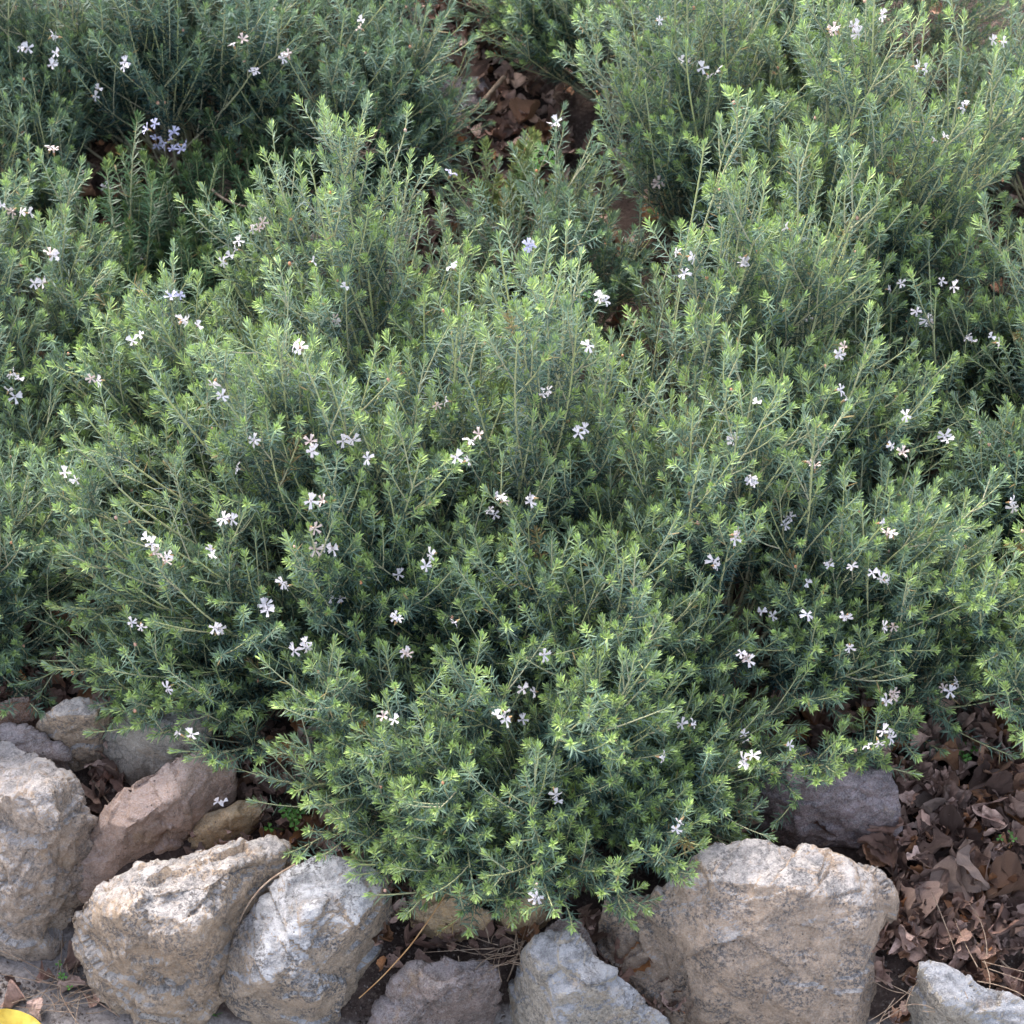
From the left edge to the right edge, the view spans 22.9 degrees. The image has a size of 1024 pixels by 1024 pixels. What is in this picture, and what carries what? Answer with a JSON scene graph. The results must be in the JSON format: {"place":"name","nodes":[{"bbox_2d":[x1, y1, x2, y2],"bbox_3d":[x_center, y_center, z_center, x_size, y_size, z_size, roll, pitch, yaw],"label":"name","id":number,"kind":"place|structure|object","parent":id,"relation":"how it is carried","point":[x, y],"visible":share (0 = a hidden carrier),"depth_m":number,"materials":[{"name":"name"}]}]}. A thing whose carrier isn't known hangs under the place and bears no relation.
{"place":"outdoors","nodes":[
{"label":"outdoors","id":0,"kind":"place"},
{"bbox_2d":[0,0,1023,1023],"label":"ground","id":1,"kind":"structure","parent":0,"point":[579,114],"depth_m":3.33,"materials":[{"name":"soil"}]},
{"bbox_2d":[0,696,39,727],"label":"rock","id":2,"kind":"object","parent":1,"relation":"on","point":[22,715],"visible":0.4,"depth_m":3.20,"materials":[{"name":"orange stone"}]},
{"bbox_2d":[0,1008,40,1023],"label":"yellow leaf","id":3,"kind":"object","parent":1,"relation":"on","point":[9,1016],"visible":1,"depth_m":3.10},
{"bbox_2d":[0,722,73,772],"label":"flat rock","id":4,"kind":"object","parent":1,"relation":"on","point":[27,737],"visible":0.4,"depth_m":3.17,"materials":[{"name":"grey stone"}]},
{"bbox_2d":[0,740,98,961],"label":"boulder","id":5,"kind":"object","parent":1,"relation":"on","point":[48,821],"visible":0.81,"depth_m":3.10,"materials":[{"name":"grey stone"}]},
{"bbox_2d":[0,937,111,1023],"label":"dead twigs","id":6,"kind":"object","parent":1,"relation":"on","point":[61,1000],"visible":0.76,"depth_m":3.13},
{"bbox_2d":[36,696,110,771],"bbox_3d":[-0.555,0.286,3.199,0.098,0.126,0.041,0,42,0],"label":"rock","id":7,"kind":"object","parent":1,"relation":"on","point":[67,722],"visible":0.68,"depth_m":3.17,"materials":[{"name":"beige stone"}]},
{"bbox_2d":[51,958,119,1016],"bbox_3d":[-0.545,0.606,3.139,0.057,0.004,0.119,-30,50,-29],"label":"twig","id":8,"kind":"object","parent":1,"relation":"on","point":[66,964],"visible":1,"depth_m":3.14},
{"bbox_2d":[0,0,195,719],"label":"shrub","id":9,"kind":"object","parent":1,"relation":"on","point":[68,282],"visible":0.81,"depth_m":3.33,"materials":[{"name":"green plant"}]},
{"bbox_2d":[77,750,237,902],"bbox_3d":[-0.447,0.396,3.167,0.232,0.202,0.067,-15,44,-16],"label":"sandstone rock","id":10,"kind":"object","parent":1,"relation":"on","point":[167,806],"visible":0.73,"depth_m":3.13,"materials":[{"name":"stone"}]},
{"bbox_2d":[102,702,213,785],"bbox_3d":[-0.459,0.311,3.202,0.171,0.184,0.068,0,42,0],"label":"rounded rock","id":11,"kind":"object","parent":1,"relation":"on","point":[137,755],"visible":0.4,"depth_m":3.16,"materials":[{"name":"grey stone"}]},
{"bbox_2d":[71,834,306,1023],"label":"boulder","id":12,"kind":"object","parent":1,"relation":"on","point":[151,939],"visible":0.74,"depth_m":3.02,"materials":[{"name":"beige stone"}]},
{"bbox_2d":[43,76,353,366],"bbox_3d":[-0.443,-0.437,3.565,0.287,0.370,0.501,20,46,21],"label":"rosemary bush","id":13,"kind":"object","parent":1,"relation":"on","point":[155,239],"visible":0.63,"depth_m":3.56,"materials":[{"name":"green plant"}]},
{"bbox_2d":[211,188,246,206],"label":"twig","id":14,"kind":"object","parent":13,"relation":"attached to","point":[222,197],"visible":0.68,"depth_m":3.58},
{"bbox_2d":[188,800,261,848],"bbox_3d":[-0.362,0.404,3.176,0.101,0.099,0.038,-7,42,-8],"label":"flat rock","id":15,"kind":"object","parent":1,"relation":"on","point":[236,818],"visible":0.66,"depth_m":3.15,"materials":[{"name":"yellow stone"}]},
{"bbox_2d":[0,0,496,234],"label":"shrub","id":16,"kind":"object","parent":1,"relation":"on","point":[94,57],"visible":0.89,"depth_m":3.61,"materials":[{"name":"green plant"}]},
{"bbox_2d":[306,112,415,163],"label":"dead twigs","id":17,"kind":"object","parent":16,"relation":"attached to","point":[363,154],"visible":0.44,"depth_m":3.57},
{"bbox_2d":[289,830,307,846],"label":"dry leaf","id":18,"kind":"object","parent":1,"relation":"on","point":[297,834],"visible":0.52,"depth_m":3.16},
{"bbox_2d":[218,854,395,1023],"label":"boulder","id":19,"kind":"object","parent":1,"relation":"on","point":[302,949],"visible":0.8,"depth_m":3.02,"materials":[{"name":"white stone"}]},
{"bbox_2d":[239,863,294,921],"bbox_3d":[-0.294,0.457,3.024,0.081,0.057,0.004,-24,47,-24],"label":"twig","id":20,"kind":"object","parent":19,"relation":"on","point":[276,875],"visible":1,"depth_m":3.02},
{"bbox_2d":[318,794,381,849],"bbox_3d":[-0.204,0.401,3.175,0.087,0.100,0.055,0,42,0],"label":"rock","id":21,"kind":"object","parent":1,"relation":"on","point":[321,818],"visible":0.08,"depth_m":3.16,"materials":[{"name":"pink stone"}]},
{"bbox_2d":[1,90,809,939],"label":"shrub","id":22,"kind":"object","parent":1,"relation":"on","point":[347,474],"visible":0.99,"depth_m":3.10,"materials":[{"name":"green plant"}]},
{"bbox_2d":[359,875,454,998],"bbox_3d":[-0.117,0.512,3.049,0.020,0.101,0.174,33,52,31],"label":"straw","id":23,"kind":"object","parent":1,"relation":"on","point":[409,945],"visible":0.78,"depth_m":3.03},
{"bbox_2d":[367,956,501,1023],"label":"boulder","id":24,"kind":"object","parent":1,"relation":"on","point":[445,990],"visible":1,"depth_m":3.03,"materials":[{"name":"grey stone"}]},
{"bbox_2d":[409,884,491,941],"bbox_3d":[-0.075,0.501,3.105,0.103,0.118,0.044,0,42,0],"label":"rock","id":25,"kind":"object","parent":1,"relation":"on","point":[447,910],"visible":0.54,"depth_m":3.08,"materials":[{"name":"yellow stone"}]},
{"bbox_2d":[427,76,489,124],"bbox_3d":[-0.082,-0.601,3.856,0.097,0.100,0.109,0,42,0],"label":"rock","id":26,"kind":"object","parent":1,"relation":"on","point":[482,84],"visible":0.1,"depth_m":3.84,"materials":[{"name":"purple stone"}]},
{"bbox_2d":[461,59,488,83],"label":"dry leaf","id":27,"kind":"object","parent":26,"relation":"on","point":[480,68],"visible":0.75,"depth_m":3.86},
{"bbox_2d":[422,912,526,981],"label":"dead twigs","id":28,"kind":"object","parent":1,"relation":"on","point":[502,954],"visible":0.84,"depth_m":3.06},
{"bbox_2d":[473,919,494,937],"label":"dry leaf","id":29,"kind":"object","parent":1,"relation":"on","point":[489,927],"visible":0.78,"depth_m":3.09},
{"bbox_2d":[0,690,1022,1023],"bbox_3d":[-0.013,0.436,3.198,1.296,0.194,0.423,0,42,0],"label":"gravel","id":30,"kind":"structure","parent":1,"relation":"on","point":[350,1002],"depth_m":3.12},
{"bbox_2d":[507,918,543,981],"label":"twig","id":31,"kind":"object","parent":30,"relation":"on","point":[532,929],"visible":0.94,"depth_m":3.08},
{"bbox_2d":[0,0,1023,1023],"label":"leaf litter","id":32,"kind":"object","parent":1,"relation":"on","point":[819,723],"visible":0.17,"depth_m":3.20,"materials":[{"name":"plant"}]},
{"bbox_2d":[259,827,283,836],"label":"dry leaf","id":33,"kind":"object","parent":32,"relation":"on","point":[267,832],"visible":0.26,"depth_m":3.16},
{"bbox_2d":[263,755,285,775],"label":"dry leaf","id":34,"kind":"object","parent":32,"relation":"on","point":[282,764],"visible":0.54,"depth_m":3.21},
{"bbox_2d":[263,803,304,832],"bbox_3d":[-0.283,0.386,3.155,0.051,0.027,0.044,0,42,0],"label":"clover","id":35,"kind":"object","parent":32,"relation":"on","point":[293,814],"visible":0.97,"depth_m":3.15,"materials":[{"name":"green plant"}]},
{"bbox_2d":[280,793,303,814],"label":"dry leaf","id":36,"kind":"object","parent":32,"relation":"on","point":[288,800],"visible":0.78,"depth_m":3.18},
{"bbox_2d":[291,815,316,831],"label":"dry leaf","id":37,"kind":"object","parent":32,"relation":"on","point":[308,819],"visible":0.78,"depth_m":3.17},
{"bbox_2d":[408,154,557,236],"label":"dead twigs","id":38,"kind":"object","parent":32,"relation":"on","point":[525,209],"visible":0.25,"depth_m":3.66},
{"bbox_2d":[463,75,505,119],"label":"twig","id":39,"kind":"object","parent":32,"relation":"on","point":[499,82],"visible":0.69,"depth_m":3.80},
{"bbox_2d":[475,19,508,50],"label":"dry leaf","id":40,"kind":"object","parent":32,"relation":"on","point":[483,43],"visible":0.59,"depth_m":3.89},
{"bbox_2d":[439,212,590,290],"bbox_3d":[0.018,-0.359,3.541,0.241,0.104,0.167,0,42,0],"label":"shrub","id":41,"kind":"object","parent":32,"relation":"on","point":[507,249],"visible":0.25,"depth_m":3.55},
{"bbox_2d":[509,97,539,123],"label":"dry leaf","id":42,"kind":"object","parent":32,"relation":"on","point":[516,104],"visible":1,"depth_m":3.80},
{"bbox_2d":[516,140,554,175],"bbox_3d":[0.035,-0.504,3.664,0.050,0.028,0.084,21,46,21],"label":"clover","id":43,"kind":"object","parent":32,"relation":"on","point":[543,156],"visible":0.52,"depth_m":3.68,"materials":[{"name":"green plant"}]},
{"bbox_2d":[523,118,553,143],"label":"dry leaf","id":44,"kind":"object","parent":32,"relation":"on","point":[540,126],"visible":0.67,"depth_m":3.78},
{"bbox_2d":[867,832,897,868],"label":"dry leaf","id":45,"kind":"object","parent":32,"relation":"on","point":[889,857],"visible":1,"depth_m":3.12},
{"bbox_2d":[857,832,887,854],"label":"dry leaf","id":46,"kind":"object","parent":45,"relation":"on","point":[870,838],"visible":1,"depth_m":3.13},
{"bbox_2d":[887,916,915,946],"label":"dry leaf","id":47,"kind":"object","parent":32,"relation":"on","point":[896,933],"visible":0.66,"depth_m":3.06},
{"bbox_2d":[893,770,912,807],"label":"dry leaf","id":48,"kind":"object","parent":32,"relation":"on","point":[900,779],"visible":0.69,"depth_m":3.18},
{"bbox_2d":[884,852,927,880],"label":"dry leaf","id":49,"kind":"object","parent":32,"relation":"on","point":[902,860],"visible":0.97,"depth_m":3.12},
{"bbox_2d":[897,840,919,854],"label":"dry leaf","id":50,"kind":"object","parent":32,"relation":"on","point":[902,848],"visible":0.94,"depth_m":3.15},
{"bbox_2d":[897,716,941,770],"bbox_3d":[0.520,0.293,3.206,0.060,0.052,0.070,-19,52,6],"label":"dry leaf","id":51,"kind":"object","parent":32,"relation":"on","point":[935,728],"visible":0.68,"depth_m":3.20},
{"bbox_2d":[899,874,942,924],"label":"dry leaf","id":52,"kind":"object","parent":32,"relation":"on","point":[911,894],"visible":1,"depth_m":3.08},
{"bbox_2d":[906,867,949,907],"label":"dry leaf","id":53,"kind":"object","parent":52,"relation":"on","point":[945,877],"visible":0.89,"depth_m":3.10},
{"bbox_2d":[916,921,941,938],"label":"dry leaf","id":54,"kind":"object","parent":32,"relation":"on","point":[928,934],"visible":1,"depth_m":3.06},
{"bbox_2d":[913,791,947,814],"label":"dry leaf","id":55,"kind":"object","parent":32,"relation":"on","point":[926,802],"visible":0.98,"depth_m":3.15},
{"bbox_2d":[916,823,952,855],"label":"dry leaf","id":56,"kind":"object","parent":32,"relation":"on","point":[939,841],"visible":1,"depth_m":3.13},
{"bbox_2d":[927,689,957,717],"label":"dry leaf","id":57,"kind":"object","parent":32,"relation":"on","point":[951,702],"visible":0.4,"depth_m":3.22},
{"bbox_2d":[934,848,950,861],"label":"dry leaf","id":58,"kind":"object","parent":32,"relation":"on","point":[944,853],"visible":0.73,"depth_m":3.14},
{"bbox_2d":[928,738,958,774],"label":"dry leaf","id":59,"kind":"object","parent":32,"relation":"on","point":[951,759],"visible":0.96,"depth_m":3.19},
{"bbox_2d":[930,768,958,792],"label":"dry leaf","id":60,"kind":"object","parent":32,"relation":"on","point":[953,776],"visible":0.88,"depth_m":3.19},
{"bbox_2d":[929,893,960,921],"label":"dry leaf","id":61,"kind":"object","parent":32,"relation":"on","point":[956,906],"visible":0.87,"depth_m":3.09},
{"bbox_2d":[928,922,961,952],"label":"dry leaf","id":62,"kind":"object","parent":32,"relation":"on","point":[940,946],"visible":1,"depth_m":3.07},
{"bbox_2d":[934,780,957,812],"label":"dry leaf","id":63,"kind":"object","parent":32,"relation":"on","point":[953,790],"visible":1,"depth_m":3.16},
{"bbox_2d":[926,722,966,751],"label":"dry leaf","id":64,"kind":"object","parent":32,"relation":"on","point":[962,747],"visible":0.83,"depth_m":3.20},
{"bbox_2d":[930,804,967,841],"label":"dry leaf","id":65,"kind":"object","parent":32,"relation":"on","point":[949,816],"visible":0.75,"depth_m":3.15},
{"bbox_2d":[938,920,963,943],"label":"dry leaf","id":66,"kind":"object","parent":32,"relation":"on","point":[942,929],"visible":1,"depth_m":3.07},
{"bbox_2d":[943,784,967,813],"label":"dry leaf","id":67,"kind":"object","parent":32,"relation":"on","point":[963,803],"visible":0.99,"depth_m":3.17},
{"bbox_2d":[949,839,972,857],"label":"dry leaf","id":68,"kind":"object","parent":32,"relation":"on","point":[953,849],"visible":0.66,"depth_m":3.12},
{"bbox_2d":[941,870,986,918],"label":"dry leaf","id":69,"kind":"object","parent":32,"relation":"on","point":[948,903],"visible":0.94,"depth_m":3.09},
{"bbox_2d":[951,827,983,848],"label":"dry leaf","id":70,"kind":"object","parent":32,"relation":"on","point":[973,834],"visible":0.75,"depth_m":3.13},
{"bbox_2d":[958,739,978,763],"bbox_3d":[0.573,0.309,3.205,0.030,0.026,0.032,27,49,27],"label":"clover","id":71,"kind":"object","parent":32,"relation":"on","point":[967,755],"visible":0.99,"depth_m":3.20,"materials":[{"name":"green plant"}]},
{"bbox_2d":[955,702,988,725],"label":"dry leaf","id":72,"kind":"object","parent":32,"relation":"on","point":[962,716],"visible":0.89,"depth_m":3.23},
{"bbox_2d":[956,842,993,906],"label":"dry leaf","id":73,"kind":"object","parent":32,"relation":"on","point":[986,851],"visible":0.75,"depth_m":3.10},
{"bbox_2d":[929,839,990,892],"bbox_3d":[0.549,0.432,3.094,0.060,0.066,0.075,7,51,-28],"label":"dry leaf","id":74,"kind":"object","parent":73,"relation":"on","point":[962,852],"visible":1,"depth_m":3.10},
{"bbox_2d":[970,691,1002,716],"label":"dry leaf","id":75,"kind":"object","parent":32,"relation":"on","point":[987,704],"visible":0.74,"depth_m":3.23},
{"bbox_2d":[963,708,1011,760],"bbox_3d":[0.609,0.281,3.214,0.065,0.055,0.055,12,43,13],"label":"dry leaf","id":76,"kind":"object","parent":32,"relation":"on","point":[999,720],"visible":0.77,"depth_m":3.21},
{"bbox_2d":[968,760,1012,800],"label":"dry leaf","id":77,"kind":"object","parent":32,"relation":"on","point":[1001,783],"visible":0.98,"depth_m":3.16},
{"bbox_2d":[977,865,1008,902],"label":"dry leaf","id":78,"kind":"object","parent":32,"relation":"on","point":[982,869],"visible":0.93,"depth_m":3.10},
{"bbox_2d":[987,739,999,751],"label":"dry leaf","id":79,"kind":"object","parent":32,"relation":"on","point":[996,742],"visible":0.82,"depth_m":3.21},
{"bbox_2d":[965,722,997,753],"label":"dry leaf","id":80,"kind":"object","parent":79,"relation":"on","point":[988,728],"visible":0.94,"depth_m":3.21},
{"bbox_2d":[977,742,1012,774],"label":"dry leaf","id":81,"kind":"object","parent":32,"relation":"on","point":[1002,767],"visible":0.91,"depth_m":3.19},
{"bbox_2d":[981,806,1009,834],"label":"dry leaf","id":82,"kind":"object","parent":32,"relation":"on","point":[1001,812],"visible":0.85,"depth_m":3.15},
{"bbox_2d":[985,914,1008,939],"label":"dry leaf","id":83,"kind":"object","parent":32,"relation":"on","point":[988,924],"visible":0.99,"depth_m":3.07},
{"bbox_2d":[974,710,1020,753],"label":"dry leaf","id":84,"kind":"object","parent":32,"relation":"on","point":[979,718],"visible":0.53,"depth_m":3.22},
{"bbox_2d":[987,731,1010,753],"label":"dry leaf","id":85,"kind":"object","parent":32,"relation":"on","point":[1006,737],"visible":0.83,"depth_m":3.20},
{"bbox_2d":[988,792,1012,819],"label":"dry leaf","id":86,"kind":"object","parent":32,"relation":"on","point":[993,805],"visible":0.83,"depth_m":3.16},
{"bbox_2d":[986,850,1023,898],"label":"dry leaf","id":87,"kind":"object","parent":32,"relation":"on","point":[1008,861],"visible":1,"depth_m":3.10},
{"bbox_2d":[993,897,1018,923],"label":"dry leaf","id":88,"kind":"object","parent":32,"relation":"on","point":[1013,902],"visible":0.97,"depth_m":3.08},
{"bbox_2d":[994,898,1023,935],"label":"dry leaf","id":89,"kind":"object","parent":88,"relation":"on","point":[999,924],"visible":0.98,"depth_m":3.07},
{"bbox_2d":[997,724,1014,767],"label":"dry leaf","id":90,"kind":"object","parent":32,"relation":"on","point":[1001,726],"visible":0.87,"depth_m":3.20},
{"bbox_2d":[991,727,1021,757],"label":"dry leaf","id":91,"kind":"object","parent":32,"relation":"on","point":[999,729],"visible":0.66,"depth_m":3.20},
{"bbox_2d":[992,789,1023,821],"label":"dry leaf","id":92,"kind":"object","parent":32,"relation":"on","point":[1007,809],"visible":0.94,"depth_m":3.16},
{"bbox_2d":[994,890,1023,903],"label":"dry leaf","id":93,"kind":"object","parent":32,"relation":"on","point":[1018,896],"visible":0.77,"depth_m":3.10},
{"bbox_2d":[1007,903,1023,937],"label":"dry leaf","id":94,"kind":"object","parent":32,"relation":"on","point":[1020,908],"visible":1,"depth_m":3.07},
{"bbox_2d":[1008,790,1023,820],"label":"dry leaf","id":95,"kind":"object","parent":32,"relation":"on","point":[1019,807],"visible":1,"depth_m":3.16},
{"bbox_2d":[1012,826,1023,845],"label":"dry leaf","id":96,"kind":"object","parent":32,"relation":"on","point":[1020,834],"visible":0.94,"depth_m":3.14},
{"bbox_2d":[1013,772,1023,791],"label":"dry leaf","id":97,"kind":"object","parent":32,"relation":"on","point":[1018,777],"visible":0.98,"depth_m":3.18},
{"bbox_2d":[495,894,550,934],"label":"rock","id":98,"kind":"object","parent":1,"relation":"on","point":[537,919],"visible":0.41,"depth_m":3.08,"materials":[{"name":"brown stone"}]},
{"bbox_2d":[445,126,617,265],"bbox_3d":[0.033,-0.455,3.629,0.253,0.218,0.166,0,42,0],"label":"rosemary bush","id":99,"kind":"object","parent":1,"relation":"on","point":[527,153],"visible":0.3,"depth_m":3.62,"materials":[{"name":"green plant"}]},
{"bbox_2d":[545,919,596,956],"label":"rock","id":100,"kind":"object","parent":1,"relation":"on","point":[559,925],"visible":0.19,"depth_m":3.04,"materials":[{"name":"grey stone"}]},
{"bbox_2d":[508,929,669,1023],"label":"boulder","id":101,"kind":"object","parent":1,"relation":"on","point":[565,977],"visible":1,"depth_m":2.99,"materials":[{"name":"grey stone"}]},
{"bbox_2d":[590,926,607,942],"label":"dry leaf","id":102,"kind":"object","parent":1,"relation":"on","point":[596,936],"visible":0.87,"depth_m":3.09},
{"bbox_2d":[596,893,685,1023],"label":"rock","id":103,"kind":"object","parent":1,"relation":"on","point":[648,985],"visible":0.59,"depth_m":3.08,"materials":[{"name":"stone"}]},
{"bbox_2d":[414,83,1023,830],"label":"shrub","id":104,"kind":"object","parent":1,"relation":"on","point":[776,383],"visible":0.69,"depth_m":3.14,"materials":[{"name":"green plant"}]},
{"bbox_2d":[442,0,1023,373],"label":"shrub","id":105,"kind":"object","parent":1,"relation":"on","point":[677,72],"visible":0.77,"depth_m":3.45,"materials":[{"name":"green plant"}]},
{"bbox_2d":[646,838,899,1023],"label":"boulder","id":106,"kind":"object","parent":1,"relation":"on","point":[752,931],"visible":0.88,"depth_m":2.99,"materials":[{"name":"stone"}]},
{"bbox_2d":[727,745,902,851],"bbox_3d":[0.378,0.368,3.161,0.220,0.172,0.106,0,42,0],"label":"rock","id":107,"kind":"object","parent":1,"relation":"on","point":[849,809],"visible":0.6,"depth_m":3.12,"materials":[{"name":"grey stone"}]},
{"bbox_2d":[893,865,901,908],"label":"dry leaf","id":108,"kind":"object","parent":1,"relation":"on","point":[895,875],"visible":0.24,"depth_m":3.09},
{"bbox_2d":[869,959,951,1023],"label":"dead twigs","id":109,"kind":"object","parent":1,"relation":"on","point":[889,1006],"visible":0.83,"depth_m":3.01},
{"bbox_2d":[801,0,1023,758],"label":"shrub","id":110,"kind":"object","parent":1,"relation":"on","point":[1004,454],"visible":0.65,"depth_m":3.28,"materials":[{"name":"green plant"}]},
{"bbox_2d":[906,960,1023,1023],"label":"boulder","id":111,"kind":"object","parent":1,"relation":"on","point":[941,988],"visible":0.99,"depth_m":2.99,"materials":[{"name":"grey stone"}]},
{"bbox_2d":[932,893,1023,1000],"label":"dead twigs","id":112,"kind":"object","parent":1,"relation":"on","point":[986,954],"visible":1,"depth_m":3.03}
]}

